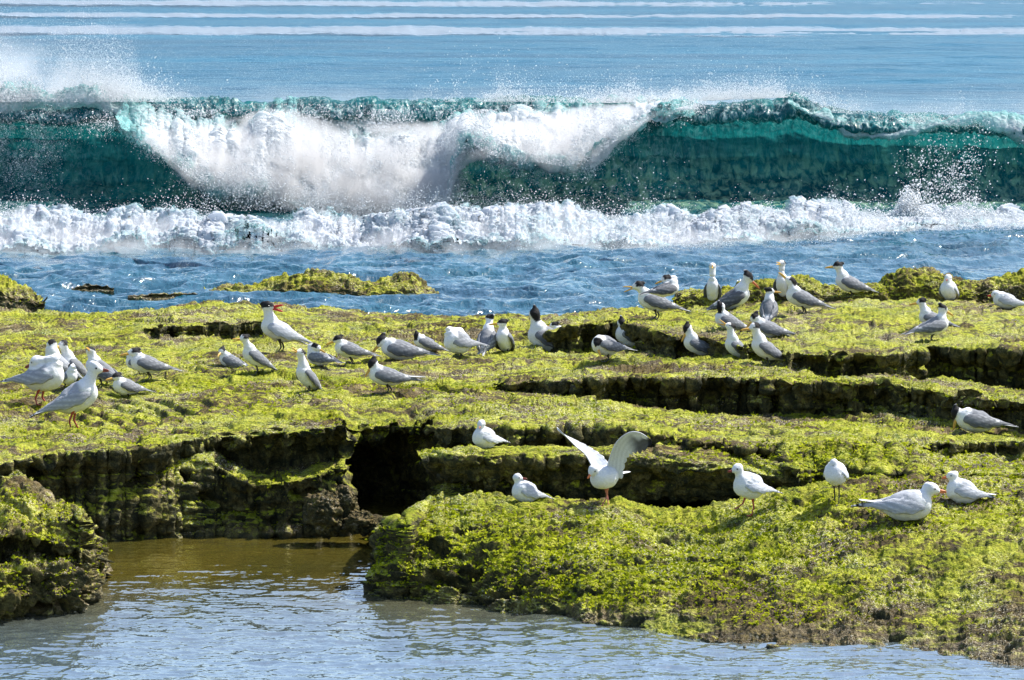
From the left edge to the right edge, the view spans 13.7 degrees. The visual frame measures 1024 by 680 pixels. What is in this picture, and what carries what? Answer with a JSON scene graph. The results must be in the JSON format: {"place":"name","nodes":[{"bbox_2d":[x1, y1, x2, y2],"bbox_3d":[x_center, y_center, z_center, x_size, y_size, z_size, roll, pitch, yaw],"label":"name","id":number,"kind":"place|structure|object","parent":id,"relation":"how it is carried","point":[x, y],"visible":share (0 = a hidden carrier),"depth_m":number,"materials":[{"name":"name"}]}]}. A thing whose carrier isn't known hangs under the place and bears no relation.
{"place":"outdoors","nodes":[
{"label":"outdoors","id":0,"kind":"place"},
{"bbox_2d":[0,295,1023,542],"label":"reef","id":1,"kind":"object","parent":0,"point":[984,353],"visible":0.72,"depth_m":22.88},
{"bbox_2d":[0,469,32,480],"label":"rock step","id":2,"kind":"object","parent":1,"relation":"on","point":[10,475],"visible":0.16,"depth_m":20.24,"materials":[{"name":"green plant"}]},
{"bbox_2d":[0,353,63,404],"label":"gull","id":3,"kind":"object","parent":1,"relation":"on","point":[43,374],"visible":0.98,"depth_m":22.75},
{"bbox_2d":[45,339,82,378],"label":"tern","id":4,"kind":"object","parent":1,"relation":"on","point":[51,347],"visible":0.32,"depth_m":24.67,"materials":[{"name":"white"}]},
{"bbox_2d":[29,361,108,427],"bbox_3d":[-2.273,0.285,21.912,0.412,0.356,0.160,-1,5,-8],"label":"gull","id":5,"kind":"object","parent":1,"relation":"on","point":[77,396],"visible":1,"depth_m":21.88,"materials":[{"name":"white"}]},
{"bbox_2d":[62,363,78,388],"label":"tern","id":6,"kind":"object","parent":1,"relation":"on","point":[71,376],"visible":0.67,"depth_m":23.75,"materials":[{"name":"white"}]},
{"bbox_2d":[57,340,86,376],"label":"tern","id":7,"kind":"object","parent":1,"relation":"on","point":[67,354],"visible":0.62,"depth_m":24.77,"materials":[{"name":"white"}]},
{"bbox_2d":[86,346,123,386],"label":"tern","id":8,"kind":"object","parent":1,"relation":"on","point":[93,356],"visible":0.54,"depth_m":23.80,"materials":[{"name":"white"}]},
{"bbox_2d":[106,372,154,398],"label":"tern","id":9,"kind":"object","parent":1,"relation":"on","point":[124,386],"visible":0.98,"depth_m":23.50,"materials":[{"name":"white"}]},
{"bbox_2d":[126,350,143,375],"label":"tern","id":10,"kind":"object","parent":1,"relation":"on","point":[128,360],"visible":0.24,"depth_m":24.80,"materials":[{"name":"white"}]},
{"bbox_2d":[119,347,181,381],"bbox_3d":[-2.039,0.135,24.098,0.370,0.194,0.137,-2,5,-17],"label":"tern","id":11,"kind":"object","parent":1,"relation":"on","point":[145,363],"visible":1,"depth_m":24.05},
{"bbox_2d":[217,346,247,368],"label":"tern","id":12,"kind":"object","parent":1,"relation":"on","point":[228,359],"visible":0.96,"depth_m":25.01,"materials":[{"name":"grey"}]},
{"bbox_2d":[233,334,277,374],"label":"tern","id":13,"kind":"object","parent":1,"relation":"on","point":[254,356],"visible":1,"depth_m":24.48,"materials":[{"name":"white"}]},
{"bbox_2d":[260,301,311,350],"bbox_3d":[-1.369,-0.081,26.069,0.343,0.325,0.161,-1,5,-12],"label":"tern","id":14,"kind":"object","parent":1,"relation":"on","point":[275,328],"visible":0.97,"depth_m":26.01,"materials":[{"name":"white"}]},
{"bbox_2d":[291,347,321,391],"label":"tern","id":15,"kind":"object","parent":1,"relation":"on","point":[306,376],"visible":0.94,"depth_m":23.41,"materials":[{"name":"white"}]},
{"bbox_2d":[307,342,344,365],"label":"tern","id":16,"kind":"object","parent":1,"relation":"on","point":[317,354],"visible":1,"depth_m":25.08,"materials":[{"name":"grey"}]},
{"bbox_2d":[334,484,358,517],"bbox_3d":[-0.804,0.810,20.699,0.132,0.217,0.158,0,5,0],"label":"rubble rock","id":17,"kind":"object","parent":1,"relation":"on","point":[347,497],"visible":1,"depth_m":20.64,"materials":[{"name":"brown stone"}]},
{"bbox_2d":[326,334,380,364],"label":"tern","id":18,"kind":"object","parent":1,"relation":"on","point":[347,349],"visible":1,"depth_m":25.82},
{"bbox_2d":[364,355,424,394],"bbox_3d":[-0.647,0.190,23.557,0.343,0.216,0.140,-1,5,-8],"label":"tern","id":19,"kind":"object","parent":1,"relation":"on","point":[379,374],"visible":1,"depth_m":23.51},
{"bbox_2d":[372,332,440,359],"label":"tern","id":20,"kind":"object","parent":1,"relation":"on","point":[397,349],"visible":1,"depth_m":25.95,"materials":[{"name":"grey"}]},
{"bbox_2d":[414,330,449,351],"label":"tern","id":21,"kind":"object","parent":1,"relation":"on","point":[424,342],"visible":0.92,"depth_m":26.83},
{"bbox_2d":[444,326,488,356],"bbox_3d":[-0.274,0.011,26.077,0.292,0.193,0.148,-2,5,-20],"label":"gull","id":22,"kind":"object","parent":1,"relation":"on","point":[458,340],"visible":1,"depth_m":26.01,"materials":[{"name":"white"}]},
{"bbox_2d":[476,314,496,355],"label":"tern","id":23,"kind":"object","parent":1,"relation":"on","point":[487,333],"visible":0.98,"depth_m":26.19,"materials":[{"name":"grey"}]},
{"bbox_2d":[489,318,514,351],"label":"tern","id":24,"kind":"object","parent":1,"relation":"on","point":[504,338],"visible":0.94,"depth_m":26.19,"materials":[{"name":"white"}]},
{"bbox_2d":[0,267,1023,636],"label":"algae tufts","id":25,"kind":"object","parent":1,"relation":"on","point":[624,549],"visible":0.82,"depth_m":19.00,"materials":[{"name":"green plant"}]},
{"bbox_2d":[528,304,553,351],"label":"tern","id":26,"kind":"object","parent":1,"relation":"on","point":[538,328],"visible":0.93,"depth_m":27.57,"materials":[{"name":"white"}]},
{"bbox_2d":[547,321,560,328],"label":"tern","id":27,"kind":"object","parent":1,"relation":"on","point":[554,325],"visible":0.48,"depth_m":27.77,"materials":[{"name":"white"}]},
{"bbox_2d":[417,443,800,508],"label":"overhanging slab","id":28,"kind":"structure","parent":1,"relation":"on","point":[561,473],"depth_m":19.84,"materials":[{"name":"green plant"}]},
{"bbox_2d":[472,420,510,448],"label":"gull","id":29,"kind":"object","parent":28,"relation":"on","point":[483,437],"visible":1,"depth_m":20.03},
{"bbox_2d":[592,335,637,361],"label":"tern","id":30,"kind":"object","parent":1,"relation":"on","point":[606,345],"visible":1,"depth_m":25.15,"materials":[{"name":"white"}]},
{"bbox_2d":[615,315,634,346],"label":"tern","id":31,"kind":"object","parent":1,"relation":"on","point":[621,337],"visible":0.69,"depth_m":27.43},
{"bbox_2d":[623,281,690,319],"bbox_3d":[0.965,-0.267,28.495,0.463,0.263,0.164,-1,5,-6],"label":"tern","id":32,"kind":"object","parent":1,"relation":"on","point":[656,304],"visible":0.87,"depth_m":28.45,"materials":[{"name":"white"}]},
{"bbox_2d":[640,274,678,296],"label":"tern","id":33,"kind":"object","parent":1,"relation":"on","point":[669,286],"visible":1,"depth_m":25.24,"materials":[{"name":"white"}]},
{"bbox_2d":[681,321,709,355],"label":"tern","id":34,"kind":"object","parent":1,"relation":"on","point":[693,343],"visible":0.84,"depth_m":26.47,"materials":[{"name":"white"}]},
{"bbox_2d":[703,262,721,300],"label":"tern","id":35,"kind":"object","parent":1,"relation":"on","point":[712,289],"visible":0.81,"depth_m":30.28,"materials":[{"name":"white"}]},
{"bbox_2d":[718,320,743,357],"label":"tern","id":36,"kind":"object","parent":1,"relation":"on","point":[732,341],"visible":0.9,"depth_m":25.86,"materials":[{"name":"white"}]},
{"bbox_2d":[705,270,759,310],"bbox_3d":[1.519,-0.336,29.878,0.430,0.314,0.172,0,5,0],"label":"tern","id":37,"kind":"object","parent":1,"relation":"on","point":[738,294],"visible":0.92,"depth_m":29.84,"materials":[{"name":"white"}]},
{"bbox_2d":[715,300,750,330],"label":"tern","id":38,"kind":"object","parent":1,"relation":"on","point":[723,314],"visible":0.77,"depth_m":27.10,"materials":[{"name":"white"}]},
{"bbox_2d":[741,322,796,365],"bbox_3d":[1.515,0.024,25.288,0.359,0.269,0.138,-2,5,-22],"label":"tern","id":39,"kind":"object","parent":1,"relation":"on","point":[763,347],"visible":1,"depth_m":25.24,"materials":[{"name":"white"}]},
{"bbox_2d":[759,287,781,320],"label":"tern","id":40,"kind":"object","parent":1,"relation":"on","point":[768,310],"visible":0.92,"depth_m":28.48,"materials":[{"name":"grey"}]},
{"bbox_2d":[746,311,795,337],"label":"tern","id":41,"kind":"object","parent":1,"relation":"on","point":[768,329],"visible":0.78,"depth_m":26.54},
{"bbox_2d":[671,274,889,306],"bbox_3d":[1.946,-0.339,30.692,1.628,0.288,0.918,0,5,0],"label":"weedy mound","id":42,"kind":"object","parent":1,"relation":"on","point":[816,289],"visible":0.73,"depth_m":30.37,"materials":[{"name":"green plant"}]},
{"bbox_2d":[825,261,878,297],"bbox_3d":[2.418,-0.433,30.295,0.417,0.258,0.154,-1,5,-10],"label":"tern","id":43,"kind":"object","parent":42,"relation":"on","point":[845,281],"visible":1,"depth_m":30.25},
{"bbox_2d":[773,260,787,296],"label":"tern","id":44,"kind":"object","parent":1,"relation":"on","point":[779,284],"visible":0.81,"depth_m":30.26,"materials":[{"name":"white"}]},
{"bbox_2d":[779,272,834,314],"bbox_3d":[1.996,-0.319,28.896,0.400,0.289,0.158,-1,5,-8],"label":"tern","id":45,"kind":"object","parent":1,"relation":"on","point":[799,296],"visible":1,"depth_m":28.85,"materials":[{"name":"white"}]},
{"bbox_2d":[878,266,975,300],"bbox_3d":[2.978,-0.362,30.675,0.815,0.347,0.918,0,5,0],"label":"weedy mound","id":46,"kind":"object","parent":1,"relation":"on","point":[904,286],"visible":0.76,"depth_m":30.36,"materials":[{"name":"green plant"}]},
{"bbox_2d":[902,302,952,340],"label":"tern","id":47,"kind":"object","parent":1,"relation":"on","point":[936,324],"visible":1,"depth_m":26.69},
{"bbox_2d":[909,297,958,326],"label":"tern","id":48,"kind":"object","parent":1,"relation":"on","point":[926,313],"visible":0.62,"depth_m":27.20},
{"bbox_2d":[939,274,958,299],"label":"gull","id":49,"kind":"object","parent":1,"relation":"on","point":[948,289],"visible":0.95,"depth_m":29.97,"materials":[{"name":"white"}]},
{"bbox_2d":[951,404,1016,432],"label":"tern","id":50,"kind":"object","parent":1,"relation":"on","point":[971,420],"visible":1,"depth_m":21.63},
{"bbox_2d":[967,268,1023,302],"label":"weedy mound","id":51,"kind":"object","parent":1,"relation":"on","point":[985,288],"visible":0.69,"depth_m":30.59,"materials":[{"name":"green plant"}]},
{"bbox_2d":[988,290,1023,308],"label":"gull","id":52,"kind":"object","parent":1,"relation":"on","point":[1001,299],"visible":1,"depth_m":29.65,"materials":[{"name":"white"}]},
{"bbox_2d":[0,0,1023,114],"bbox_3d":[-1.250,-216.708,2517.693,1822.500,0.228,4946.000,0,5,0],"label":"open sea","id":53,"kind":"structure","parent":0,"point":[912,65],"depth_m":139.89,"materials":[{"name":"liquid"}]},
{"bbox_2d":[0,12,1013,18],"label":"distant surf","id":54,"kind":"structure","parent":53,"relation":"on","point":[255,15],"depth_m":243.37,"materials":[{"name":"liquid"}]},
{"bbox_2d":[0,24,1023,36],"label":"distant surf","id":55,"kind":"structure","parent":53,"relation":"on","point":[399,30],"depth_m":185.48,"materials":[{"name":"liquid"}]},
{"bbox_2d":[0,0,1023,6],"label":"distant surf","id":56,"kind":"structure","parent":53,"relation":"on","point":[233,3],"depth_m":325.97,"materials":[{"name":"liquid"}]},
{"bbox_2d":[0,495,1023,679],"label":"pool water","id":57,"kind":"structure","parent":0,"point":[226,608],"depth_m":17.72,"materials":[{"name":"blue liquid"}]},
{"bbox_2d":[0,475,114,619],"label":"mossy boulder","id":58,"kind":"object","parent":57,"relation":"in","point":[16,602],"visible":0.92,"depth_m":18.47,"materials":[{"name":"green plant"}]},
{"bbox_2d":[302,489,343,539],"bbox_3d":[-0.915,0.847,20.657,0.210,0.248,0.234,0,5,0],"label":"rubble rock","id":59,"kind":"object","parent":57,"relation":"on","point":[322,516],"visible":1,"depth_m":20.58,"materials":[{"name":"brown stone"}]},
{"bbox_2d":[341,509,382,536],"bbox_3d":[-0.734,0.886,20.660,0.189,0.137,0.181,2,6,26],"label":"rubble rock","id":60,"kind":"object","parent":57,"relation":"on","point":[358,522],"visible":0.98,"depth_m":20.60,"materials":[{"name":"brown stone"}]},
{"bbox_2d":[369,518,381,533],"bbox_3d":[-0.625,0.901,20.605,0.127,0.087,0.136,-3,6,-33],"label":"rubble rock","id":61,"kind":"object","parent":57,"relation":"on","point":[372,527],"visible":0.24,"depth_m":20.58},
{"bbox_2d":[0,206,1023,315],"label":"sea","id":62,"kind":"structure","parent":0,"point":[570,280],"depth_m":38.88,"materials":[{"name":"liquid"}]},
{"bbox_2d":[0,275,47,312],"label":"offshore rock","id":63,"kind":"object","parent":62,"relation":"in","point":[29,305],"visible":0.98,"depth_m":34.42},
{"bbox_2d":[72,283,113,294],"bbox_3d":[-3.662,-0.423,37.250,0.372,0.170,0.607,0,5,-6],"label":"offshore rock","id":64,"kind":"object","parent":62,"relation":"in","point":[106,289],"visible":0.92,"depth_m":37.05,"materials":[{"name":"black stone"}]},
{"bbox_2d":[128,292,196,300],"bbox_3d":[-2.761,-0.349,36.378,1.104,0.171,0.852,0,5,0],"label":"low exposed rock","id":65,"kind":"object","parent":62,"relation":"in","point":[158,296],"visible":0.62,"depth_m":36.13,"materials":[{"name":"brown stone"}]},
{"bbox_2d":[204,268,438,295],"bbox_3d":[-1.642,-0.452,36.684,2.096,0.375,1.487,0,5,0],"label":"offshore rock","id":66,"kind":"object","parent":62,"relation":"in","point":[282,283],"visible":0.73,"depth_m":36.24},
{"bbox_2d":[0,92,1023,218],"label":"breaking wave","id":67,"kind":"object","parent":62,"relation":"on","point":[756,151],"visible":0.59,"depth_m":49.70,"materials":[{"name":"liquid"}]},
{"bbox_2d":[0,81,137,136],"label":"lip foam","id":68,"kind":"object","parent":67,"relation":"on","point":[67,105],"visible":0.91,"depth_m":49.24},
{"bbox_2d":[115,94,697,214],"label":"falling whitewater","id":69,"kind":"structure","parent":67,"relation":"on","point":[213,133],"depth_m":48.63,"materials":[{"name":"liquid"}]},
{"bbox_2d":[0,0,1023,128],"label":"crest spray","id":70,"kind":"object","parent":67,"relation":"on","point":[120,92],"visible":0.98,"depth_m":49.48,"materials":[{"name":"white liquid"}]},
{"bbox_2d":[788,99,1023,148],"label":"lip foam","id":71,"kind":"object","parent":67,"relation":"on","point":[912,129],"visible":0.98,"depth_m":49.24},
{"bbox_2d":[0,195,1023,253],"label":"foam wash","id":72,"kind":"object","parent":62,"relation":"on","point":[171,221],"visible":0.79,"depth_m":42.21},
{"bbox_2d":[0,37,1023,254],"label":"flying drops","id":73,"kind":"object","parent":62,"relation":"in","point":[908,207],"visible":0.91,"depth_m":47.89,"materials":[{"name":"white liquid"}]},
{"bbox_2d":[0,217,1023,271],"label":"swell","id":74,"kind":"structure","parent":62,"relation":"attached to","point":[175,257],"depth_m":41.61,"materials":[{"name":"liquid"}]},
{"bbox_2d":[360,473,1023,667],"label":"foreground rock","id":75,"kind":"object","parent":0,"point":[992,574],"visible":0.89,"depth_m":18.59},
{"bbox_2d":[436,482,474,496],"bbox_3d":[-0.247,0.720,20.045,0.221,0.124,0.209,-2,5,-23],"label":"rubble rock","id":76,"kind":"object","parent":75,"relation":"on","point":[454,489],"visible":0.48,"depth_m":19.98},
{"bbox_2d":[512,473,553,501],"bbox_3d":[0.099,0.675,19.508,0.206,0.140,0.106,-2,5,-20],"label":"gull","id":77,"kind":"object","parent":75,"relation":"on","point":[523,490],"visible":1,"depth_m":19.46,"materials":[{"name":"white"}]},
{"bbox_2d":[557,427,651,506],"bbox_3d":[0.421,0.581,19.467,0.444,0.354,0.219,0,5,5],"label":"gull","id":78,"kind":"object","parent":75,"relation":"on","point":[604,474],"visible":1,"depth_m":19.41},
{"bbox_2d":[728,463,782,515],"bbox_3d":[1.092,0.672,19.269,0.261,0.239,0.134,-5,7,-43],"label":"gull","id":79,"kind":"object","parent":75,"relation":"on","point":[750,486],"visible":1,"depth_m":19.21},
{"bbox_2d":[823,459,848,505],"bbox_3d":[1.482,0.635,19.239,0.119,0.213,0.192,5,7,46],"label":"gull","id":80,"kind":"object","parent":75,"relation":"on","point":[835,473],"visible":1,"depth_m":19.17,"materials":[{"name":"white"}]},
{"bbox_2d":[851,482,945,520],"bbox_3d":[1.715,0.716,18.924,0.431,0.173,0.156,0,5,-4],"label":"gull","id":81,"kind":"object","parent":75,"relation":"on","point":[908,505],"visible":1,"depth_m":18.89,"materials":[{"name":"white"}]},
{"bbox_2d":[942,471,997,503],"bbox_3d":[2.071,0.665,19.276,0.267,0.150,0.120,-1,5,-6],"label":"gull","id":82,"kind":"object","parent":75,"relation":"on","point":[961,490],"visible":1,"depth_m":19.24,"materials":[{"name":"white"}]}
]}

